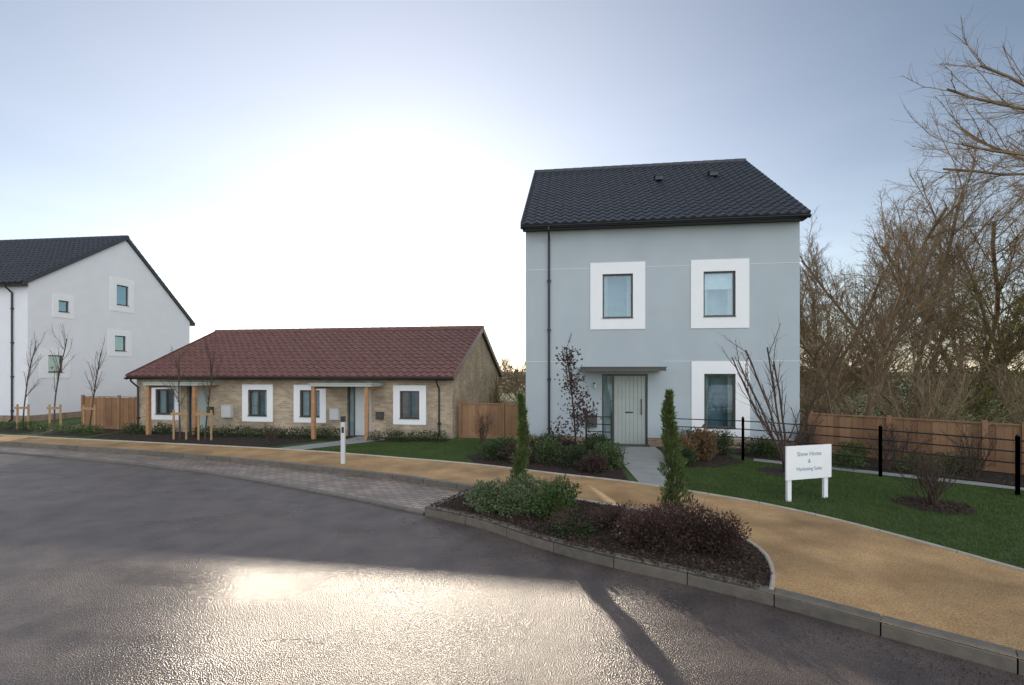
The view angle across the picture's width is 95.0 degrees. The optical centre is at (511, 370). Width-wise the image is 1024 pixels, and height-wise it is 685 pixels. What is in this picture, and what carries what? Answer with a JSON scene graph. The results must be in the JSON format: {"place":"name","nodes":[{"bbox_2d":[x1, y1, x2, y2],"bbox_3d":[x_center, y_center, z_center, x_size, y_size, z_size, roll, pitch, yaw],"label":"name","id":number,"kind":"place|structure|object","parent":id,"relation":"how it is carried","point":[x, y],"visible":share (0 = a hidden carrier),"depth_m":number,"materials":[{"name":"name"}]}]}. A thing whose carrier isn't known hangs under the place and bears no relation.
{"place":"outdoors","nodes":[
{"label":"outdoors","id":0,"kind":"place"},
{"bbox_2d":[282,436,384,449],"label":"bungalow path","id":1,"kind":"structure","parent":0,"point":[353,440],"depth_m":15.42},
{"bbox_2d":[0,453,1023,684],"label":"road","id":2,"kind":"structure","parent":0,"point":[116,574],"depth_m":5.02,"materials":[{"name":"asphalt"}]},
{"bbox_2d":[0,445,464,513],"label":"block paving","id":3,"kind":"structure","parent":2,"relation":"on","point":[414,495],"depth_m":11.03,"materials":[{"name":"brick"}]},
{"bbox_2d":[393,516,1017,684],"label":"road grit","id":4,"kind":"object","parent":2,"relation":"on","point":[735,609],"visible":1,"depth_m":5.00,"materials":[{"name":"gravel"}]},
{"bbox_2d":[0,435,1023,659],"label":"gravel path","id":5,"kind":"structure","parent":0,"point":[874,571],"depth_m":6.03,"materials":[{"name":"gravel"}]},
{"bbox_2d":[0,372,1023,659],"bbox_3d":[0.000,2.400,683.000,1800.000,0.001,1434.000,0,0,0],"label":"land","id":6,"kind":"structure","parent":0,"point":[806,494],"depth_m":9.26,"materials":[{"name":"plant"}]},
{"bbox_2d":[0,411,80,421],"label":"brick plinth","id":7,"kind":"structure","parent":6,"relation":"on","point":[7,418],"depth_m":22.57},
{"bbox_2d":[0,423,122,435],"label":"planting bed","id":8,"kind":"object","parent":6,"relation":"on","point":[53,433],"visible":0.5,"depth_m":18.52,"materials":[{"name":"brown soil"}]},
{"bbox_2d":[14,332,45,429],"bbox_3d":[-19.710,0.359,19.228,1.354,4.185,0.723,0,0,0],"label":"young tree","id":9,"kind":"object","parent":8,"relation":"on","point":[17,407],"visible":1,"depth_m":19.07,"materials":[{"name":"brown plant"}]},
{"bbox_2d":[0,418,105,433],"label":"border planting","id":10,"kind":"object","parent":8,"relation":"on","point":[73,430],"visible":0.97,"depth_m":18.42,"materials":[{"name":"green plant"}]},
{"bbox_2d":[46,323,74,428],"bbox_3d":[-18.260,0.202,19.095,0.884,4.498,1.044,0,0,14],"label":"young tree","id":11,"kind":"object","parent":8,"relation":"on","point":[49,407],"visible":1,"depth_m":18.90,"materials":[{"name":"brown plant"}]},
{"bbox_2d":[81,337,106,430],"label":"young tree","id":12,"kind":"object","parent":8,"relation":"on","point":[93,394],"visible":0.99,"depth_m":18.60,"materials":[{"name":"brown plant"}]},
{"bbox_2d":[81,395,136,429],"bbox_3d":[-16.522,1.700,19.367,2.894,1.400,0.135,0,0,10],"label":"wooden fence","id":13,"kind":"object","parent":8,"relation":"on","point":[115,413],"visible":0.67,"depth_m":19.36,"materials":[{"name":"wood"}]},
{"bbox_2d":[0,241,189,415],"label":"walls","id":14,"kind":"structure","parent":6,"relation":"on","point":[157,323],"depth_m":24.64,"materials":[{"name":"paint"}]},
{"bbox_2d":[4,285,13,421],"bbox_3d":[-23.497,-0.815,21.905,0.120,6.410,0.375,0,0,7],"label":"downpipe","id":15,"kind":"object","parent":14,"relation":"attached to","point":[11,342],"visible":1,"depth_m":22.00,"materials":[{"name":"black plastic"}]},
{"bbox_2d":[40,349,69,377],"bbox_3d":[-22.548,-0.350,23.180,0.022,1.400,1.380,0,0,7],"label":"window surround","id":16,"kind":"object","parent":14,"relation":"attached to","point":[44,353],"visible":0.89,"depth_m":22.99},
{"bbox_2d":[0,237,122,282],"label":"roof tiles","id":17,"kind":"object","parent":14,"relation":"on","point":[20,261],"visible":1,"depth_m":25.01,"materials":[{"name":"tile"}]},
{"bbox_2d":[22,237,194,325],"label":"verge","id":18,"kind":"structure","parent":17,"relation":"attached to","point":[62,265],"depth_m":25.48,"materials":[{"name":"black plastic"}]},
{"bbox_2d":[52,293,73,318],"bbox_3d":[-22.503,-3.235,23.558,0.022,1.170,1.020,0,0,7],"label":"window surround","id":19,"kind":"object","parent":14,"relation":"attached to","point":[56,298],"visible":1,"depth_m":23.45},
{"bbox_2d":[108,329,131,356],"bbox_3d":[-22.149,-1.550,26.537,0.023,1.460,1.400,0,0,7],"label":"window surround","id":20,"kind":"object","parent":14,"relation":"attached to","point":[111,342],"visible":1,"depth_m":26.48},
{"bbox_2d":[110,276,133,313],"bbox_3d":[-22.133,-4.285,26.671,0.021,1.890,1.450,0,0,7],"label":"window surround","id":21,"kind":"object","parent":14,"relation":"attached to","point":[114,283],"visible":1,"depth_m":26.54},
{"bbox_2d":[93,432,450,446],"bbox_3d":[-8.923,2.392,16.338,13.396,0.001,2.614,0,0,10],"label":"planting bed","id":22,"kind":"object","parent":6,"relation":"on","point":[255,440],"visible":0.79,"depth_m":16.36,"materials":[{"name":"brown soil"}]},
{"bbox_2d":[159,343,195,438],"bbox_3d":[-11.750,0.687,16.490,1.186,3.526,0.812,0,0,-31],"label":"young tree","id":23,"kind":"object","parent":22,"relation":"on","point":[179,413],"visible":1,"depth_m":16.39,"materials":[{"name":"brown plant"}]},
{"bbox_2d":[195,330,223,439],"bbox_3d":[-10.361,0.463,16.182,0.973,3.977,0.751,0,0,-29],"label":"young tree","id":24,"kind":"object","parent":22,"relation":"on","point":[198,414],"visible":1,"depth_m":16.18,"materials":[{"name":"brown plant"}]},
{"bbox_2d":[119,421,447,441],"bbox_3d":[-8.679,2.161,16.953,13.253,0.607,1.119,0,0,10],"label":"border planting","id":25,"kind":"object","parent":22,"relation":"on","point":[137,429],"visible":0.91,"depth_m":16.76,"materials":[{"name":"green plant"}]},
{"bbox_2d":[124,325,501,439],"bbox_3d":[-7.910,0.195,21.480,13.392,4.410,9.846,0,0,10],"label":"brick bungalow","id":26,"kind":"object","parent":6,"relation":"on","point":[365,380],"visible":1,"depth_m":18.04,"materials":[{"name":"beige brick"}]},
{"bbox_2d":[198,388,207,431],"bbox_3d":[-12.136,1.490,18.427,0.640,1.780,0.050,0,0,10],"label":"door leaf","id":27,"kind":"structure","parent":26,"relation":"in","point":[202,403],"depth_m":18.40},
{"bbox_2d":[355,387,371,435],"bbox_3d":[-5.468,1.490,17.311,0.660,1.780,0.050,0,0,10],"label":"door leaf","id":28,"kind":"structure","parent":26,"relation":"in","point":[359,391],"depth_m":17.31,"materials":[{"name":"grey plastic"}]},
{"bbox_2d":[459,401,518,439],"bbox_3d":[-0.711,1.750,16.647,2.434,1.300,0.171,0,0,14],"label":"wooden fence","id":29,"kind":"object","parent":6,"relation":"on","point":[504,418],"visible":0.75,"depth_m":16.66,"materials":[{"name":"wood"}]},
{"bbox_2d":[0,434,1023,571],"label":"path edging","id":30,"kind":"object","parent":6,"relation":"on","point":[938,546],"visible":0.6,"depth_m":9.16,"materials":[{"name":"concrete"}]},
{"bbox_2d":[498,353,525,395],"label":"bare ash tree","id":31,"kind":"object","parent":6,"relation":"on","point":[519,378],"visible":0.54,"depth_m":43.43,"materials":[{"name":"brown plant"}]},
{"bbox_2d":[468,445,627,479],"bbox_3d":[0.800,2.392,12.825,4.200,0.001,5.150,0,0,0],"label":"planting bed","id":32,"kind":"object","parent":6,"relation":"on","point":[561,468],"visible":0.21,"depth_m":11.62,"materials":[{"name":"brown soil"}]},
{"bbox_2d":[473,437,509,460],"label":"border shrub","id":33,"kind":"object","parent":32,"relation":"on","point":[492,454],"visible":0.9,"depth_m":12.63,"materials":[{"name":"green plant"}]},
{"bbox_2d":[528,434,562,463],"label":"border shrub","id":34,"kind":"object","parent":32,"relation":"on","point":[552,445],"visible":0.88,"depth_m":12.23,"materials":[{"name":"green plant"}]},
{"bbox_2d":[549,444,591,467],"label":"border shrub","id":35,"kind":"object","parent":32,"relation":"on","point":[576,454],"visible":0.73,"depth_m":11.74,"materials":[{"name":"green plant"}]},
{"bbox_2d":[547,332,602,447],"bbox_3d":[1.698,0.677,12.815,1.377,3.548,1.926,0,0,-30],"label":"leafy tree","id":36,"kind":"object","parent":32,"relation":"on","point":[571,380],"visible":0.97,"depth_m":12.70,"materials":[{"name":"brown plant"}]},
{"bbox_2d":[573,451,607,473],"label":"border shrub","id":37,"kind":"object","parent":32,"relation":"on","point":[591,464],"visible":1,"depth_m":11.02,"materials":[{"name":"brown plant"}]},
{"bbox_2d":[587,437,629,470],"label":"border shrub","id":38,"kind":"object","parent":32,"relation":"on","point":[614,455],"visible":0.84,"depth_m":11.44,"materials":[{"name":"green plant"}]},
{"bbox_2d":[97,431,1021,586],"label":"bark mulch","id":39,"kind":"object","parent":6,"relation":"on","point":[625,547],"visible":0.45,"depth_m":6.94,"materials":[{"name":"wood"}]},
{"bbox_2d":[426,488,770,588],"bbox_3d":[1.078,2.388,7.468,5.496,0.001,2.142,0,0,34],"label":"planting bed","id":40,"kind":"object","parent":6,"relation":"on","point":[668,557],"visible":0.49,"depth_m":6.21,"materials":[{"name":"brown soil"}]},
{"bbox_2d":[463,469,547,517],"bbox_3d":[-0.100,2.102,8.135,1.504,0.705,1.250,0,0,0],"label":"hebe shrub","id":41,"kind":"object","parent":40,"relation":"on","point":[514,496],"visible":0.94,"depth_m":7.95,"materials":[{"name":"green plant"}]},
{"bbox_2d":[509,391,531,489],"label":"columnar cypress","id":42,"kind":"object","parent":40,"relation":"on","point":[522,452],"visible":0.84,"depth_m":8.95,"materials":[{"name":"green plant"}]},
{"bbox_2d":[525,473,581,519],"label":"hebe shrub","id":43,"kind":"object","parent":40,"relation":"on","point":[550,497],"visible":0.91,"depth_m":7.68,"materials":[{"name":"green plant"}]},
{"bbox_2d":[539,509,602,539],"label":"shrub","id":44,"kind":"object","parent":40,"relation":"on","point":[569,527],"visible":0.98,"depth_m":6.83,"materials":[{"name":"green plant"}]},
{"bbox_2d":[547,502,644,534],"bbox_3d":[1.266,2.229,7.132,1.484,0.434,0.758,0,0,0],"label":"shrub","id":45,"kind":"object","parent":40,"relation":"on","point":[608,519],"visible":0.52,"depth_m":7.07,"materials":[{"name":"brown plant"}]},
{"bbox_2d":[594,499,679,524],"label":"shrub","id":46,"kind":"object","parent":40,"relation":"on","point":[609,505],"visible":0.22,"depth_m":7.42,"materials":[{"name":"brown plant"}]},
{"bbox_2d":[608,495,718,552],"bbox_3d":[2.072,2.072,6.374,1.502,0.740,0.865,0,0,0],"label":"heather shrub","id":47,"kind":"object","parent":40,"relation":"on","point":[673,531],"visible":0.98,"depth_m":6.29,"materials":[{"name":"brown plant"}]},
{"bbox_2d":[657,388,696,514],"bbox_3d":[2.640,1.333,7.571,0.618,2.133,0.568,0,0,0],"label":"columnar cypress","id":48,"kind":"object","parent":40,"relation":"on","point":[671,447],"visible":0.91,"depth_m":7.50,"materials":[{"name":"green plant"}]},
{"bbox_2d":[696,506,751,560],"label":"heather shrub","id":49,"kind":"object","parent":40,"relation":"on","point":[724,539],"visible":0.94,"depth_m":6.06,"materials":[{"name":"brown plant"}]},
{"bbox_2d":[604,376,611,442],"bbox_3d":[3.635,1.250,15.307,1.420,2.300,0.150,0,0,8],"label":"hall interior","id":50,"kind":"object","parent":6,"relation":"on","point":[607,397],"depth_m":15.30,"materials":[{"name":"fabric"}]},
{"bbox_2d":[526,222,799,439],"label":"walls","id":51,"kind":"structure","parent":6,"relation":"on","point":[672,340],"depth_m":14.84,"materials":[{"name":"paint"}]},
{"bbox_2d":[547,227,550,443],"bbox_3d":[1.183,-1.090,15.072,0.120,6.960,0.455,0,0,8],"label":"downpipe","id":52,"kind":"object","parent":51,"relation":"attached to","point":[549,329],"visible":0.83,"depth_m":15.21,"materials":[{"name":"black plastic"}]},
{"bbox_2d":[590,261,644,329],"bbox_3d":[3.373,-2.400,15.002,1.720,2.140,0.023,0,0,7],"label":"window surround","id":53,"kind":"object","parent":51,"relation":"attached to","point":[599,270],"visible":1,"depth_m":15.00,"materials":[{"name":"paint"}]},
{"bbox_2d":[608,276,626,316],"bbox_3d":[3.447,-2.395,15.523,1.150,1.610,0.770,0,0,8],"label":"room interior","id":54,"kind":"object","parent":51,"relation":"attached to","point":[617,296],"visible":0.29,"depth_m":15.55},
{"bbox_2d":[604,276,630,316],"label":"curtains","id":55,"kind":"object","parent":54,"relation":"attached to","point":[606,296],"visible":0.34,"depth_m":15.25,"materials":[{"name":"fabric"}]},
{"bbox_2d":[580,367,666,370],"bbox_3d":[3.390,-0.062,14.521,2.540,0.125,0.969,0,0,8],"label":"porch canopy","id":56,"kind":"object","parent":51,"relation":"attached to","point":[623,368],"visible":0.93,"depth_m":14.06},
{"bbox_2d":[602,374,649,446],"bbox_3d":[3.600,1.274,14.999,1.550,2.352,0.270,0,0,8],"label":"door frame","id":57,"kind":"object","parent":51,"relation":"attached to","point":[646,437],"visible":0.73,"depth_m":15.04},
{"bbox_2d":[614,376,644,443],"bbox_3d":[3.776,1.250,15.076,0.980,2.180,0.050,0,0,8],"label":"door leaf","id":58,"kind":"object","parent":57,"relation":"attached to","point":[629,395],"visible":0.94,"depth_m":15.06,"materials":[{"name":"wood"}]},
{"bbox_2d":[522,166,804,228],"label":"roof deck","id":59,"kind":"structure","parent":51,"relation":"on","point":[665,219],"depth_m":14.49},
{"bbox_2d":[534,158,745,172],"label":"ridge tiles","id":60,"kind":"object","parent":59,"relation":"on","point":[643,165],"visible":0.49,"depth_m":19.67,"materials":[{"name":"black tile"}]},
{"bbox_2d":[520,214,811,231],"bbox_3d":[4.577,-4.615,14.611,8.630,0.130,0.477,0,0,8],"label":"gutter and fascia","id":61,"kind":"object","parent":59,"relation":"attached to","point":[670,223],"visible":1,"depth_m":14.49,"materials":[{"name":"black plastic"}]},
{"bbox_2d":[521,160,810,224],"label":"roof tiles","id":62,"kind":"object","parent":59,"relation":"on","point":[744,188],"visible":0.99,"depth_m":16.33,"materials":[{"name":"tile"}]},
{"bbox_2d":[707,289,727,314],"bbox_3d":[6.520,-2.395,15.117,1.150,1.610,0.770,0,0,8],"label":"room interior","id":63,"kind":"object","parent":51,"relation":"attached to","point":[717,301],"visible":0.29,"depth_m":15.14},
{"bbox_2d":[705,273,732,314],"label":"curtains","id":64,"kind":"object","parent":63,"relation":"attached to","point":[720,281],"visible":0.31,"depth_m":14.77,"materials":[{"name":"fabric"}]},
{"bbox_2d":[708,375,727,425],"bbox_3d":[6.530,0.935,15.116,1.130,1.890,0.770,0,0,8],"label":"room interior","id":65,"kind":"object","parent":51,"relation":"attached to","point":[717,397],"visible":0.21,"depth_m":15.14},
{"bbox_2d":[705,375,732,425],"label":"curtains","id":66,"kind":"object","parent":65,"relation":"attached to","point":[730,398],"visible":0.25,"depth_m":14.77,"materials":[{"name":"fabric"}]},
{"bbox_2d":[703,271,735,316],"bbox_3d":[6.457,-2.390,14.636,0.970,1.424,0.160,0,0,8],"label":"window frame","id":67,"kind":"object","parent":51,"relation":"attached to","point":[733,272],"visible":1,"depth_m":14.61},
{"bbox_2d":[691,258,748,327],"bbox_3d":[6.461,-2.400,14.594,1.730,2.140,0.023,0,0,7],"label":"window surround","id":68,"kind":"object","parent":51,"relation":"attached to","point":[739,267],"visible":1,"depth_m":14.58,"materials":[{"name":"paint"}]},
{"bbox_2d":[691,361,749,436],"bbox_3d":[6.481,0.870,14.591,1.730,2.340,0.023,0,0,7],"label":"window surround","id":69,"kind":"object","parent":51,"relation":"attached to","point":[699,369],"visible":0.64,"depth_m":14.59,"materials":[{"name":"paint"}]},
{"bbox_2d":[529,436,799,447],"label":"brick plinth","id":70,"kind":"structure","parent":6,"relation":"on","point":[654,442],"depth_m":14.84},
{"bbox_2d":[575,498,774,589],"bbox_3d":[1.672,2.433,7.856,1.478,0.139,5.815,0,0,-37],"label":"path edging","id":71,"kind":"object","parent":6,"relation":"on","point":[771,567],"visible":0.25,"depth_m":5.97,"materials":[{"name":"concrete"}]},
{"bbox_2d":[656,447,742,467],"bbox_3d":[5.211,2.392,13.140,1.965,0.001,3.134,0,0,7],"label":"planting bed","id":72,"kind":"object","parent":6,"relation":"on","point":[717,461],"visible":0.4,"depth_m":12.39,"materials":[{"name":"brown soil"}]},
{"bbox_2d":[688,424,718,460],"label":"border shrub","id":73,"kind":"object","parent":72,"relation":"on","point":[706,442],"visible":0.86,"depth_m":12.46,"materials":[{"name":"brown plant"}]},
{"bbox_2d":[710,427,736,454],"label":"border shrub","id":74,"kind":"object","parent":72,"relation":"on","point":[722,440],"visible":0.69,"depth_m":13.44,"materials":[{"name":"green plant"}]},
{"bbox_2d":[500,365,1023,389],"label":"distant hedge","id":75,"kind":"object","parent":6,"relation":"on","point":[844,385],"visible":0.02,"depth_m":58.52,"materials":[{"name":"green plant"}]},
{"bbox_2d":[716,315,861,471],"bbox_3d":[6.381,0.545,11.284,3.210,3.842,1.835,0,0,35],"label":"multi stem birch","id":76,"kind":"object","parent":6,"relation":"on","point":[781,450],"visible":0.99,"depth_m":11.16,"materials":[{"name":"brown plant"}]},
{"bbox_2d":[785,444,830,500],"bbox_3d":[5.501,1.890,8.734,1.060,1.020,0.079,0,0,-16],"label":"show home sign","id":77,"kind":"object","parent":6,"relation":"on","point":[807,461],"visible":1,"depth_m":8.69,"materials":[{"name":"white paint"}]},
{"bbox_2d":[800,355,834,427],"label":"scrub bush","id":78,"kind":"object","parent":6,"relation":"on","point":[803,403],"visible":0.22,"depth_m":19.51,"materials":[{"name":"brown plant"}]},
{"bbox_2d":[800,356,884,438],"bbox_3d":[11.041,0.958,16.252,2.787,3.305,4.079,0,0,-13],"label":"scrub bush","id":79,"kind":"object","parent":6,"relation":"on","point":[830,408],"visible":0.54,"depth_m":16.68,"materials":[{"name":"brown plant"}]},
{"bbox_2d":[675,416,1023,494],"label":"estate railing","id":80,"kind":"object","parent":6,"relation":"on","point":[1017,463],"visible":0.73,"depth_m":10.54,"materials":[{"name":"black metal"}]},
{"bbox_2d":[723,448,1023,485],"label":"planting bed","id":81,"kind":"object","parent":6,"relation":"on","point":[988,476],"visible":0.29,"depth_m":11.05,"materials":[{"name":"brown soil"}]},
{"bbox_2d":[736,435,777,457],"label":"border shrub","id":82,"kind":"object","parent":81,"relation":"on","point":[753,448],"visible":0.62,"depth_m":13.21,"materials":[{"name":"green plant"}]},
{"bbox_2d":[831,450,868,470],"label":"evergreen shrub","id":83,"kind":"object","parent":81,"relation":"on","point":[850,459],"visible":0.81,"depth_m":11.56,"materials":[{"name":"green plant"}]},
{"bbox_2d":[831,438,872,462],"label":"evergreen shrub","id":84,"kind":"object","parent":81,"relation":"on","point":[861,450],"visible":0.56,"depth_m":12.36,"materials":[{"name":"green plant"}]},
{"bbox_2d":[857,428,916,471],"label":"bare shrub","id":85,"kind":"object","parent":81,"relation":"on","point":[891,445],"visible":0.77,"depth_m":11.19,"materials":[{"name":"brown plant"}]},
{"bbox_2d":[882,409,933,464],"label":"bare shrub","id":86,"kind":"object","parent":81,"relation":"on","point":[891,434],"visible":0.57,"depth_m":11.83,"materials":[{"name":"brown plant"}]},
{"bbox_2d":[932,451,988,473],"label":"evergreen shrub","id":87,"kind":"object","parent":81,"relation":"on","point":[949,459],"visible":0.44,"depth_m":11.14,"materials":[{"name":"green plant"}]},
{"bbox_2d":[941,418,1000,476],"bbox_3d":[10.332,1.770,10.731,0.852,1.370,1.264,0,0,-19],"label":"bare shrub","id":88,"kind":"object","parent":81,"relation":"on","point":[969,466],"visible":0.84,"depth_m":10.55,"materials":[{"name":"brown plant"}]},
{"bbox_2d":[800,219,983,412],"bbox_3d":[17.808,-3.061,26.431,9.784,11.180,12.250,0,0,-40],"label":"bare ash tree","id":89,"kind":"object","parent":6,"relation":"on","point":[865,285],"visible":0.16,"depth_m":24.34,"materials":[{"name":"brown plant"}]},
{"bbox_2d":[800,156,1022,417],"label":"bare ash tree","id":90,"kind":"object","parent":6,"relation":"on","point":[814,354],"visible":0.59,"depth_m":17.94,"materials":[{"name":"brown plant"}]},
{"bbox_2d":[800,101,1023,416],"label":"bare ash tree","id":91,"kind":"object","parent":6,"relation":"on","point":[949,305],"visible":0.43,"depth_m":20.78,"materials":[{"name":"brown plant"}]},
{"bbox_2d":[800,358,1023,430],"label":"winter hedge","id":92,"kind":"object","parent":6,"relation":"on","point":[906,396],"visible":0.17,"depth_m":19.30,"materials":[{"name":"brown plant"}]},
{"bbox_2d":[808,411,1023,474],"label":"wooden fence","id":93,"kind":"object","parent":6,"relation":"on","point":[1011,430],"visible":0.64,"depth_m":11.92,"materials":[{"name":"wood"}]},
{"bbox_2d":[848,358,983,422],"bbox_3d":[13.207,1.066,15.428,3.368,3.139,3.482,0,0,43],"label":"scrub bush","id":94,"kind":"object","parent":6,"relation":"on","point":[896,411],"visible":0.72,"depth_m":14.90,"materials":[{"name":"brown plant"}]},
{"bbox_2d":[835,177,1023,412],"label":"bare ash tree","id":95,"kind":"object","parent":6,"relation":"on","point":[997,307],"visible":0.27,"depth_m":24.37,"materials":[{"name":"brown plant"}]},
{"bbox_2d":[863,343,1000,421],"bbox_3d":[15.178,0.770,18.098,4.256,3.837,4.116,0,0,-16],"label":"scrub bush","id":96,"kind":"object","parent":6,"relation":"on","point":[943,391],"visible":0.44,"depth_m":17.79,"materials":[{"name":"brown plant"}]},
{"bbox_2d":[893,497,974,514],"bbox_3d":[7.516,2.392,8.350,1.119,0.001,1.100,0,0,0],"label":"planting circle","id":97,"kind":"object","parent":6,"relation":"on","point":[943,504],"visible":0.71,"depth_m":8.22,"materials":[{"name":"brown soil"}]},
{"bbox_2d":[879,436,980,504],"bbox_3d":[7.460,1.802,8.444,1.211,1.310,1.166,0,0,0],"label":"bare shrub","id":98,"kind":"object","parent":97,"relation":"on","point":[924,471],"visible":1,"depth_m":8.38,"materials":[{"name":"brown plant"}]},
{"bbox_2d":[889,347,1023,425],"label":"scrub bush","id":99,"kind":"object","parent":6,"relation":"on","point":[937,406],"visible":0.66,"depth_m":15.41,"materials":[{"name":"brown plant"}]},
{"bbox_2d":[891,4,1023,252],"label":"bare ash tree","id":100,"kind":"object","parent":6,"relation":"on","point":[1015,156],"visible":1,"depth_m":14.07,"materials":[{"name":"brown plant"}]},
{"bbox_2d":[903,189,1023,400],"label":"bare ash tree","id":101,"kind":"object","parent":6,"relation":"on","point":[997,348],"visible":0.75,"depth_m":19.54,"materials":[{"name":"brown plant"}]},
{"bbox_2d":[942,363,1023,428],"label":"ivy clad thicket","id":102,"kind":"object","parent":6,"relation":"on","point":[986,404],"visible":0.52,"depth_m":17.85,"materials":[{"name":"green plant"}]},
{"bbox_2d":[960,349,1023,426],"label":"scrub bush","id":103,"kind":"object","parent":6,"relation":"on","point":[1005,398],"visible":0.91,"depth_m":16.48,"materials":[{"name":"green plant"}]},
{"bbox_2d":[0,0,1023,371],"label":"sky","id":104,"kind":"structure","parent":0,"point":[277,164],"materials":[{"name":"blue"}]},
{"bbox_2d":[614,446,685,488],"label":"entrance path","id":105,"kind":"structure","parent":0,"point":[643,466],"depth_m":12.11,"materials":[{"name":"concrete"}]},
{"bbox_2d":[753,458,1023,489],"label":"garden path","id":106,"kind":"structure","parent":0,"point":[915,476],"depth_m":10.71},
{"label":"ground","id":107,"kind":"structure","parent":0,"visible":0},
{"bbox_2d":[0,450,424,514],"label":"kerb","id":108,"kind":"structure","parent":107,"relation":"on","point":[376,502],"depth_m":10.74,"materials":[{"name":"concrete"}]},
{"bbox_2d":[0,441,476,490],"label":"kerb","id":109,"kind":"structure","parent":107,"relation":"on","point":[412,479],"depth_m":12.44,"materials":[{"name":"concrete"}]},
{"bbox_2d":[425,505,1023,675],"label":"kerb","id":110,"kind":"structure","parent":107,"relation":"on","point":[980,656],"depth_m":4.96,"materials":[{"name":"concrete"}]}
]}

